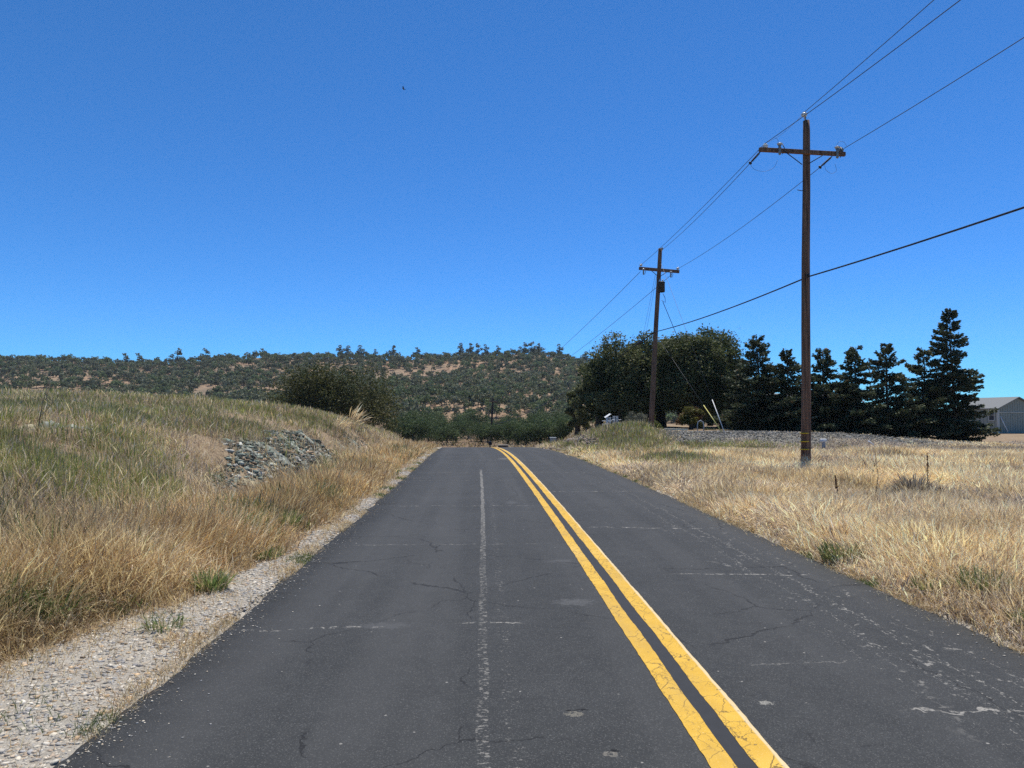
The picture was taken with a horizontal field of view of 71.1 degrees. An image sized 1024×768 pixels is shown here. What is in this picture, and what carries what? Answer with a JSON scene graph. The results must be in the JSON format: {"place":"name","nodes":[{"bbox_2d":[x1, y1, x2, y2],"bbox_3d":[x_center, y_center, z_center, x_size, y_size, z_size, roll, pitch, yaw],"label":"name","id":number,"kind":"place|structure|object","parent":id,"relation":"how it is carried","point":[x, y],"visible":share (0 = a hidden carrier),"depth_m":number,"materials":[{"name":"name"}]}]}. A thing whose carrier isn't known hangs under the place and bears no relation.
{"place":"outdoors","nodes":[
{"label":"outdoors","id":0,"kind":"place"},
{"bbox_2d":[0,354,672,424],"bbox_3d":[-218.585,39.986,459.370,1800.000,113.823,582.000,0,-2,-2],"label":"hill","id":1,"kind":"structure","parent":0,"point":[202,388],"depth_m":357.38,"materials":[{"name":"soil"}]},
{"bbox_2d":[168,348,182,359],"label":"ridge pine","id":2,"kind":"object","parent":1,"relation":"on","point":[178,352],"visible":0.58,"depth_m":428.42,"materials":[{"name":"green plant"}]},
{"bbox_2d":[385,345,396,355],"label":"ridge pine","id":3,"kind":"object","parent":1,"relation":"on","point":[393,352],"visible":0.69,"depth_m":428.25,"materials":[{"name":"green plant"}]},
{"bbox_2d":[400,401,414,410],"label":"hill oak","id":4,"kind":"object","parent":1,"relation":"on","point":[407,405],"visible":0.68,"depth_m":202.49,"materials":[{"name":"green plant"}]},
{"bbox_2d":[420,394,432,405],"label":"hill oak","id":5,"kind":"object","parent":1,"relation":"on","point":[426,398],"visible":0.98,"depth_m":226.29,"materials":[{"name":"green plant"}]},
{"bbox_2d":[435,395,447,406],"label":"hill oak","id":6,"kind":"object","parent":1,"relation":"on","point":[441,400],"visible":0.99,"depth_m":224.40,"materials":[{"name":"green plant"}]},
{"bbox_2d":[0,348,902,423],"bbox_3d":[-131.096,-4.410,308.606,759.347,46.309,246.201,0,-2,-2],"label":"hill woodland","id":7,"kind":"object","parent":1,"relation":"on","point":[166,384],"visible":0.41,"depth_m":355.03,"materials":[{"name":"green plant"}]},
{"bbox_2d":[447,395,459,404],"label":"hill oak","id":8,"kind":"object","parent":1,"relation":"on","point":[455,399],"visible":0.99,"depth_m":223.13,"materials":[{"name":"green plant"}]},
{"bbox_2d":[471,392,483,404],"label":"hill oak","id":9,"kind":"object","parent":1,"relation":"on","point":[476,397],"visible":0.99,"depth_m":221.36,"materials":[{"name":"green plant"}]},
{"bbox_2d":[484,389,495,398],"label":"hill oak","id":10,"kind":"object","parent":1,"relation":"on","point":[488,394],"visible":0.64,"depth_m":231.60,"materials":[{"name":"green plant"}]},
{"bbox_2d":[485,406,495,416],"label":"hill oak","id":11,"kind":"object","parent":1,"relation":"on","point":[489,408],"visible":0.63,"depth_m":201.65,"materials":[{"name":"green plant"}]},
{"bbox_2d":[490,406,505,417],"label":"hill oak","id":12,"kind":"object","parent":1,"relation":"on","point":[498,410],"visible":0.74,"depth_m":205.99,"materials":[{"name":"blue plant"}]},
{"bbox_2d":[491,393,505,405],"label":"hill oak","id":13,"kind":"object","parent":1,"relation":"on","point":[501,401],"visible":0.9,"depth_m":223.22,"materials":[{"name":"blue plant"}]},
{"bbox_2d":[503,405,518,413],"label":"hill oak","id":14,"kind":"object","parent":1,"relation":"on","point":[507,409],"visible":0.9,"depth_m":204.42,"materials":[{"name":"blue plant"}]},
{"bbox_2d":[527,394,535,405],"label":"hill oak","id":15,"kind":"object","parent":1,"relation":"on","point":[530,399],"visible":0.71,"depth_m":217.81,"materials":[{"name":"green plant"}]},
{"bbox_2d":[530,402,544,413],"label":"hill oak","id":16,"kind":"object","parent":1,"relation":"on","point":[540,408],"visible":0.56,"depth_m":202.99,"materials":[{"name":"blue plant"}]},
{"bbox_2d":[539,397,552,410],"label":"hill oak","id":17,"kind":"object","parent":1,"relation":"on","point":[549,404],"visible":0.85,"depth_m":211.37,"materials":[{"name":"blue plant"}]},
{"bbox_2d":[550,390,562,401],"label":"hill oak","id":18,"kind":"object","parent":1,"relation":"on","point":[554,395],"visible":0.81,"depth_m":228.10,"materials":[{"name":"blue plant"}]},
{"bbox_2d":[0,386,1023,673],"bbox_3d":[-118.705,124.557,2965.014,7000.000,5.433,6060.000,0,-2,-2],"label":"ground","id":19,"kind":"structure","parent":0,"point":[220,453],"depth_m":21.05,"materials":[{"name":"beige plant"}]},
{"bbox_2d":[38,372,60,429],"bbox_3d":[-7.148,0.307,11.036,0.403,1.002,0.197,-1,-3,30],"label":"dry stalk","id":20,"kind":"object","parent":19,"relation":"on","point":[45,399],"visible":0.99,"depth_m":11.00,"materials":[{"name":"beige plant"}]},
{"bbox_2d":[2,575,117,622],"bbox_3d":[-3.290,1.558,5.172,0.842,0.382,0.813,0,-2,-2],"label":"weed","id":21,"kind":"object","parent":19,"relation":"on","point":[66,601],"visible":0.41,"depth_m":5.11,"materials":[{"name":"green plant"}]},
{"bbox_2d":[20,420,113,437],"bbox_3d":[-7.392,0.860,11.889,1.263,0.522,3.250,0,-2,-2],"label":"rock outcrop","id":22,"kind":"object","parent":19,"relation":"on","point":[29,425],"visible":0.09,"depth_m":11.78,"materials":[{"name":"stone"}]},
{"bbox_2d":[0,447,441,767],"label":"gravel shoulder","id":23,"kind":"object","parent":19,"relation":"on","point":[65,749],"visible":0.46,"depth_m":4.24,"materials":[{"name":"grey gravel"}]},
{"bbox_2d":[135,609,192,632],"bbox_3d":[-2.483,1.702,5.138,0.408,0.138,0.395,1,-3,-31],"label":"weed","id":24,"kind":"object","parent":23,"relation":"on","point":[157,627],"visible":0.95,"depth_m":5.11,"materials":[{"name":"green plant"}]},
{"bbox_2d":[152,627,207,648],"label":"weed","id":25,"kind":"object","parent":23,"relation":"on","point":[174,636],"visible":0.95,"depth_m":4.86,"materials":[{"name":"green plant"}]},
{"bbox_2d":[184,566,237,591],"bbox_3d":[-2.621,1.713,6.264,0.443,0.206,0.595,2,-3,-37],"label":"weed","id":26,"kind":"object","parent":23,"relation":"on","point":[222,582],"visible":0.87,"depth_m":6.24,"materials":[{"name":"green plant"}]},
{"bbox_2d":[237,544,285,560],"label":"weed","id":27,"kind":"object","parent":23,"relation":"on","point":[268,554],"visible":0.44,"depth_m":7.67,"materials":[{"name":"green plant"}]},
{"bbox_2d":[196,457,267,492],"bbox_3d":[-4.907,1.856,13.349,1.520,0.892,3.750,0,-2,-2],"label":"rock outcrop","id":28,"kind":"object","parent":19,"relation":"on","point":[237,470],"visible":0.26,"depth_m":13.65,"materials":[{"name":"stone"}]},
{"bbox_2d":[221,429,335,482],"bbox_3d":[-5.537,1.833,18.428,2.539,1.392,9.212,0,-2,-2],"label":"rock outcrop","id":29,"kind":"object","parent":19,"relation":"on","point":[298,433],"visible":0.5,"depth_m":16.69,"materials":[{"name":"stone"}]},
{"bbox_2d":[251,505,306,528],"bbox_3d":[-3.071,1.758,9.311,0.964,0.368,0.895,0,-2,-2],"label":"weed","id":30,"kind":"object","parent":19,"relation":"on","point":[293,516],"visible":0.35,"depth_m":9.26,"materials":[{"name":"green plant"}]},
{"bbox_2d":[248,356,404,435],"bbox_3d":[-14.704,1.432,59.836,11.676,7.644,11.128,-1,-2,17],"label":"oak tree","id":31,"kind":"object","parent":19,"relation":"on","point":[318,391],"visible":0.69,"depth_m":57.71,"materials":[{"name":"green plant"}]},
{"bbox_2d":[334,412,356,432],"bbox_3d":[-6.234,1.479,27.030,0.965,0.894,1.147,0,-2,-2],"label":"grass plume","id":32,"kind":"object","parent":19,"relation":"on","point":[342,423],"depth_m":26.88,"materials":[{"name":"beige plant"}]},
{"bbox_2d":[337,431,366,448],"bbox_3d":[-5.849,2.308,26.715,1.357,1.066,6.000,0,-2,-2],"label":"rock outcrop","id":33,"kind":"object","parent":19,"relation":"on","point":[353,441],"visible":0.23,"depth_m":26.97,"materials":[{"name":"stone"}]},
{"bbox_2d":[349,402,370,429],"bbox_3d":[-6.256,1.335,29.900,1.346,1.311,1.786,-1,-3,27],"label":"grass plume","id":34,"kind":"object","parent":19,"relation":"on","point":[358,416],"depth_m":29.94,"materials":[{"name":"beige plant"}]},
{"bbox_2d":[382,409,420,439],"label":"valley oak","id":35,"kind":"object","parent":19,"relation":"on","point":[410,413],"visible":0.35,"depth_m":109.13,"materials":[{"name":"green plant"}]},
{"bbox_2d":[395,416,432,441],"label":"valley oak","id":36,"kind":"object","parent":19,"relation":"on","point":[415,426],"visible":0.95,"depth_m":91.28,"materials":[{"name":"green plant"}]},
{"bbox_2d":[414,411,438,424],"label":"valley oak","id":37,"kind":"object","parent":19,"relation":"on","point":[430,418],"visible":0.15,"depth_m":129.44,"materials":[{"name":"green plant"}]},
{"bbox_2d":[416,418,439,442],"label":"valley oak","id":38,"kind":"object","parent":19,"relation":"on","point":[434,428],"visible":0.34,"depth_m":98.89,"materials":[{"name":"green plant"}]},
{"bbox_2d":[423,412,448,423],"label":"valley oak","id":39,"kind":"object","parent":19,"relation":"on","point":[440,416],"visible":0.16,"depth_m":149.29,"materials":[{"name":"green plant"}]},
{"bbox_2d":[431,417,456,438],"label":"valley oak","id":40,"kind":"object","parent":19,"relation":"on","point":[438,421],"visible":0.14,"depth_m":117.04,"materials":[{"name":"green plant"}]},
{"bbox_2d":[432,423,461,445],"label":"valley oak","id":41,"kind":"object","parent":19,"relation":"on","point":[445,433],"visible":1,"depth_m":94.53,"materials":[{"name":"green plant"}]},
{"bbox_2d":[443,420,470,441],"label":"valley oak","id":42,"kind":"object","parent":19,"relation":"on","point":[460,427],"visible":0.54,"depth_m":107.27,"materials":[{"name":"green plant"}]},
{"bbox_2d":[455,416,480,437],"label":"valley oak","id":43,"kind":"object","parent":19,"relation":"on","point":[467,422],"visible":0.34,"depth_m":124.36,"materials":[{"name":"green plant"}]},
{"bbox_2d":[463,410,490,430],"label":"valley oak","id":44,"kind":"object","parent":19,"relation":"on","point":[474,417],"visible":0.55,"depth_m":148.56,"materials":[{"name":"green plant"}]},
{"bbox_2d":[467,422,490,441],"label":"valley oak","id":45,"kind":"object","parent":19,"relation":"on","point":[474,429],"visible":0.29,"depth_m":111.12,"materials":[{"name":"green plant"}]},
{"bbox_2d":[473,424,502,444],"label":"valley oak","id":46,"kind":"object","parent":19,"relation":"on","point":[485,431],"visible":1,"depth_m":96.46,"materials":[{"name":"green plant"}]},
{"bbox_2d":[367,421,612,446],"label":"dry grass","id":47,"kind":"structure","parent":19,"relation":"on","point":[504,443],"depth_m":88.67,"materials":[{"name":"beige plant"}]},
{"bbox_2d":[489,398,496,440],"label":"utility pole","id":48,"kind":"object","parent":19,"relation":"on","point":[492,401],"visible":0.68,"depth_m":107.87,"materials":[{"name":"brown wood"}]},
{"bbox_2d":[486,417,506,433],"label":"valley oak","id":49,"kind":"object","parent":19,"relation":"on","point":[499,421],"visible":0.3,"depth_m":120.96,"materials":[{"name":"green plant"}]},
{"bbox_2d":[492,418,522,442],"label":"valley oak","id":50,"kind":"object","parent":19,"relation":"on","point":[501,426],"visible":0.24,"depth_m":97.27,"materials":[{"name":"green plant"}]},
{"bbox_2d":[497,412,522,421],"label":"valley oak","id":51,"kind":"object","parent":19,"relation":"on","point":[507,416],"visible":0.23,"depth_m":149.97,"materials":[{"name":"green plant"}]},
{"bbox_2d":[0,447,1023,767],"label":"road shoulder","id":52,"kind":"object","parent":19,"relation":"on","point":[140,687],"depth_m":5.14},
{"bbox_2d":[500,420,535,443],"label":"valley oak","id":53,"kind":"object","parent":19,"relation":"on","point":[509,427],"visible":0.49,"depth_m":91.08,"materials":[{"name":"green plant"}]},
{"bbox_2d":[509,423,544,445],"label":"valley oak","id":54,"kind":"object","parent":19,"relation":"on","point":[525,437],"visible":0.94,"depth_m":89.12,"materials":[{"name":"green plant"}]},
{"bbox_2d":[519,415,542,426],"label":"valley oak","id":55,"kind":"object","parent":19,"relation":"on","point":[527,419],"visible":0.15,"depth_m":116.89,"materials":[{"name":"green plant"}]},
{"bbox_2d":[524,410,551,419],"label":"valley oak","id":56,"kind":"object","parent":19,"relation":"on","point":[541,411],"visible":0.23,"depth_m":149.26,"materials":[{"name":"green plant"}]},
{"bbox_2d":[523,416,556,444],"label":"valley oak","id":57,"kind":"object","parent":19,"relation":"on","point":[541,420],"visible":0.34,"depth_m":91.44,"materials":[{"name":"green plant"}]},
{"bbox_2d":[534,419,568,442],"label":"valley oak","id":58,"kind":"object","parent":19,"relation":"on","point":[551,431],"visible":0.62,"depth_m":89.14,"materials":[{"name":"green plant"}]},
{"bbox_2d":[551,415,574,437],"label":"valley oak","id":59,"kind":"object","parent":19,"relation":"on","point":[568,429],"visible":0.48,"depth_m":87.48,"materials":[{"name":"green plant"}]},
{"bbox_2d":[542,434,598,450],"bbox_3d":[3.735,2.971,37.590,4.409,1.294,13.345,0,-2,2],"label":"rubble","id":60,"kind":"object","parent":19,"relation":"on","point":[587,440],"visible":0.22,"depth_m":33.25,"materials":[{"name":"stone"}]},
{"bbox_2d":[564,390,591,435],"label":"oak tree","id":61,"kind":"object","parent":19,"relation":"on","point":[570,412],"visible":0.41,"depth_m":53.78,"materials":[{"name":"green plant"}]},
{"bbox_2d":[569,361,617,426],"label":"oak tree","id":62,"kind":"object","parent":19,"relation":"on","point":[580,391],"visible":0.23,"depth_m":49.86,"materials":[{"name":"green plant"}]},
{"bbox_2d":[574,329,681,422],"bbox_3d":[7.624,-0.300,48.223,7.083,6.660,6.675,0,-2,-2],"label":"oak tree","id":63,"kind":"object","parent":19,"relation":"on","point":[626,376],"visible":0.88,"depth_m":46.63,"materials":[{"name":"green plant"}]},
{"bbox_2d":[623,411,646,423],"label":"shrub","id":64,"kind":"object","parent":19,"relation":"on","point":[641,416],"visible":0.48,"depth_m":42.80,"materials":[{"name":"green plant"}]},
{"bbox_2d":[639,247,679,426],"bbox_3d":[8.245,-2.235,39.949,2.279,10.905,0.711,0,-2,8],"label":"utility pole","id":65,"kind":"object","parent":19,"relation":"on","point":[660,286],"visible":0.98,"depth_m":40.07,"materials":[{"name":"brown wood"}]},
{"bbox_2d":[501,272,639,394],"bbox_3d":[1.895,-1.883,74.104,0.024,6.011,69.060,0,-2,-9],"label":"power line","id":66,"kind":"object","parent":65,"relation":"attached to","point":[598,313],"visible":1,"depth_m":47.16,"materials":[{"name":"grey metal"}]},
{"bbox_2d":[497,332,653,423],"bbox_3d":[2.527,1.610,73.979,0.052,6.240,69.098,0,-2,-9],"label":"communication cable","id":67,"kind":"object","parent":65,"relation":"attached to","point":[580,382],"visible":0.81,"depth_m":60.34,"materials":[{"name":"black rubber"}]},
{"bbox_2d":[499,274,671,399],"bbox_3d":[3.296,-1.811,74.157,0.024,5.870,69.148,0,-2,-9],"label":"power line","id":68,"kind":"object","parent":65,"relation":"attached to","point":[596,336],"visible":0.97,"depth_m":53.93,"materials":[{"name":"grey metal"}]},
{"bbox_2d":[632,336,692,426],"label":"oak tree","id":69,"kind":"object","parent":19,"relation":"on","point":[661,419],"visible":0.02,"depth_m":49.70,"materials":[{"name":"green plant"}]},
{"bbox_2d":[675,406,704,428],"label":"shrub","id":70,"kind":"object","parent":19,"relation":"on","point":[687,417],"visible":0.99,"depth_m":40.77,"materials":[{"name":"green plant"}]},
{"bbox_2d":[661,264,724,432],"bbox_3d":[9.151,-2.221,36.832,0.040,9.432,6.572,1,-2,-14],"label":"guy wire","id":71,"kind":"object","parent":19,"relation":"attached to","point":[701,371],"visible":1,"depth_m":35.17,"materials":[{"name":"grey metal"}]},
{"bbox_2d":[643,323,745,427],"bbox_3d":[12.014,-0.586,47.065,7.481,7.173,7.108,0,-2,11],"label":"oak tree","id":72,"kind":"object","parent":19,"relation":"on","point":[716,352],"visible":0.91,"depth_m":45.41,"materials":[{"name":"green plant"}]},
{"bbox_2d":[688,406,719,425],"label":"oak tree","id":73,"kind":"object","parent":19,"relation":"on","point":[708,423],"visible":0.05,"depth_m":54.85,"materials":[{"name":"green plant"}]},
{"bbox_2d":[692,359,745,425],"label":"oak tree","id":74,"kind":"object","parent":19,"relation":"on","point":[706,412],"visible":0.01,"depth_m":50.18,"materials":[{"name":"green plant"}]},
{"bbox_2d":[705,363,750,428],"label":"conifer","id":75,"kind":"object","parent":19,"relation":"on","point":[726,405],"visible":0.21,"depth_m":43.01,"materials":[{"name":"green plant"}]},
{"bbox_2d":[704,335,811,430],"bbox_3d":[13.724,0.188,40.016,5.486,5.921,4.989,-2,-3,39],"label":"conifer","id":76,"kind":"object","parent":19,"relation":"on","point":[758,400],"visible":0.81,"depth_m":39.59,"materials":[{"name":"green plant"}]},
{"bbox_2d":[534,419,1023,653],"bbox_3d":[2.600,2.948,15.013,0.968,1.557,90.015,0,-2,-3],"label":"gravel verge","id":77,"kind":"structure","parent":19,"relation":"on","point":[971,625],"depth_m":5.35,"materials":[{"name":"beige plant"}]},
{"bbox_2d":[814,537,867,564],"bbox_3d":[3.425,1.749,7.435,0.646,0.293,0.634,0,-2,-2],"label":"weed","id":78,"kind":"object","parent":77,"relation":"on","point":[825,550],"visible":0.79,"depth_m":7.37,"materials":[{"name":"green plant"}]},
{"bbox_2d":[744,348,843,431],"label":"conifer","id":79,"kind":"object","parent":19,"relation":"on","point":[788,384],"visible":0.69,"depth_m":38.62,"materials":[{"name":"green plant"}]},
{"bbox_2d":[749,111,845,460],"bbox_3d":[8.448,-2.557,21.039,2.904,11.142,0.608,0,-2,-2],"label":"utility pole","id":80,"kind":"object","parent":19,"relation":"on","point":[806,152],"visible":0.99,"depth_m":21.07,"materials":[{"name":"brown wood"}]},
{"bbox_2d":[641,150,758,264],"bbox_3d":[7.314,-6.851,30.632,0.018,0.372,19.042,0,-2,-1],"label":"power line","id":81,"kind":"object","parent":80,"relation":"attached to","point":[708,201],"visible":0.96,"depth_m":26.71,"materials":[{"name":"grey metal"}]},
{"bbox_2d":[655,276,807,331],"bbox_3d":[8.304,-3.020,30.499,0.060,0.581,19.046,0,-2,-2],"label":"communication cable","id":82,"kind":"object","parent":80,"relation":"attached to","point":[738,304],"visible":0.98,"depth_m":26.38,"materials":[{"name":"black rubber"}]},
{"bbox_2d":[681,168,818,266],"bbox_3d":[9.284,-6.489,30.872,0.018,0.801,18.706,0,-2,0],"label":"power line","id":83,"kind":"object","parent":80,"relation":"attached to","point":[751,220],"visible":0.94,"depth_m":27.64,"materials":[{"name":"grey metal"}]},
{"bbox_2d":[766,0,959,142],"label":"power line","id":84,"kind":"object","parent":80,"relation":"attached to","point":[871,66],"visible":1,"depth_m":15.43,"materials":[{"name":"grey metal"}]},
{"bbox_2d":[805,0,933,111],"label":"power line","id":85,"kind":"object","parent":80,"relation":"attached to","point":[873,52],"visible":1,"depth_m":17.35,"materials":[{"name":"grey metal"}]},
{"bbox_2d":[808,206,1023,276],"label":"communication cable","id":86,"kind":"object","parent":80,"relation":"attached to","point":[984,220],"visible":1,"depth_m":15.28,"materials":[{"name":"black rubber"}]},
{"bbox_2d":[844,37,1023,148],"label":"power line","id":87,"kind":"object","parent":80,"relation":"attached to","point":[939,90],"visible":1,"depth_m":16.72,"materials":[{"name":"grey metal"}]},
{"bbox_2d":[642,430,957,445],"bbox_3d":[15.794,2.591,34.683,21.135,0.842,6.271,0,-2,-2],"label":"crushed rock","id":88,"kind":"object","parent":19,"relation":"on","point":[755,433],"visible":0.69,"depth_m":33.31,"materials":[{"name":"stone"}]},
{"bbox_2d":[776,348,889,434],"bbox_3d":[16.777,0.479,38.488,4.821,5.019,5.397,1,-3,-23],"label":"conifer","id":89,"kind":"object","parent":19,"relation":"on","point":[824,417],"visible":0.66,"depth_m":38.08,"materials":[{"name":"green plant"}]},
{"bbox_2d":[812,345,912,436],"bbox_3d":[18.070,0.637,37.964,4.548,5.406,4.813,1,-2,-15],"label":"conifer","id":90,"kind":"object","parent":19,"relation":"on","point":[860,407],"visible":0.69,"depth_m":37.47,"materials":[{"name":"green plant"}]},
{"bbox_2d":[860,449,886,489],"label":"dry stalk","id":91,"kind":"object","parent":19,"relation":"on","point":[874,465],"visible":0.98,"depth_m":12.35,"materials":[{"name":"beige plant"}]},
{"bbox_2d":[857,343,938,437],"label":"conifer","id":92,"kind":"object","parent":19,"relation":"on","point":[890,380],"visible":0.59,"depth_m":37.56,"materials":[{"name":"green plant"}]},
{"bbox_2d":[886,469,944,494],"bbox_3d":[7.045,1.783,12.563,1.158,0.589,1.130,0,-2,-2],"label":"brush clump","id":93,"kind":"object","parent":19,"relation":"on","point":[910,482],"visible":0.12,"depth_m":12.44,"materials":[{"name":"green plant"}]},
{"bbox_2d":[901,571,949,594],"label":"weed","id":94,"kind":"object","parent":19,"relation":"on","point":[924,583],"visible":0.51,"depth_m":6.04,"materials":[{"name":"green plant"}]},
{"bbox_2d":[883,347,980,438],"bbox_3d":[21.605,0.848,38.137,4.996,5.659,4.894,0,-2,-2],"label":"conifer","id":95,"kind":"object","parent":19,"relation":"on","point":[924,395],"visible":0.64,"depth_m":37.46,"materials":[{"name":"green plant"}]},
{"bbox_2d":[913,308,1000,441],"bbox_3d":[23.217,-0.270,37.647,4.299,7.487,4.357,0,-2,-2],"label":"conifer","id":96,"kind":"object","parent":19,"relation":"on","point":[960,380],"visible":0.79,"depth_m":37.33,"materials":[{"name":"green plant"}]},
{"bbox_2d":[950,563,1018,594],"bbox_3d":[3.806,1.636,5.807,0.522,0.352,0.510,-2,-3,42],"label":"weed","id":97,"kind":"object","parent":19,"relation":"on","point":[963,576],"visible":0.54,"depth_m":5.78,"materials":[{"name":"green plant"}]},
{"bbox_2d":[963,397,1023,433],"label":"shed","id":98,"kind":"structure","parent":19,"relation":"on","point":[1010,412],"depth_m":55.13,"materials":[{"name":"grey metal"}]},
{"bbox_2d":[1001,604,1023,630],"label":"weed","id":99,"kind":"object","parent":19,"relation":"on","point":[1015,615],"visible":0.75,"depth_m":5.01,"materials":[{"name":"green plant"}]},
{"bbox_2d":[0,0,1023,408],"label":"sky","id":100,"kind":"structure","parent":0,"point":[236,177],"materials":[{"name":"blue"}]},
{"bbox_2d":[53,447,1023,767],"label":"road","id":101,"kind":"structure","parent":0,"point":[461,617],"depth_m":4.58,"materials":[{"name":"grey asphalt"}]},
{"bbox_2d":[60,457,1023,766],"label":"road grit","id":102,"kind":"object","parent":101,"relation":"on","point":[292,611],"visible":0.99,"depth_m":4.78,"materials":[{"name":"gravel"}]},
{"bbox_2d":[492,447,737,767],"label":"line","id":103,"kind":"object","parent":101,"relation":"on","point":[712,750],"visible":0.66,"depth_m":4.41,"materials":[{"name":"yellow paint"}]},
{"bbox_2d":[494,447,757,767],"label":"line gap","id":104,"kind":"object","parent":101,"relation":"on","point":[728,742],"visible":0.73,"depth_m":4.43,"materials":[{"name":"grey asphalt"}]},
{"bbox_2d":[495,447,788,767],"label":"line","id":105,"kind":"object","parent":101,"relation":"on","point":[755,746],"visible":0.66,"depth_m":4.39,"materials":[{"name":"yellow paint"}]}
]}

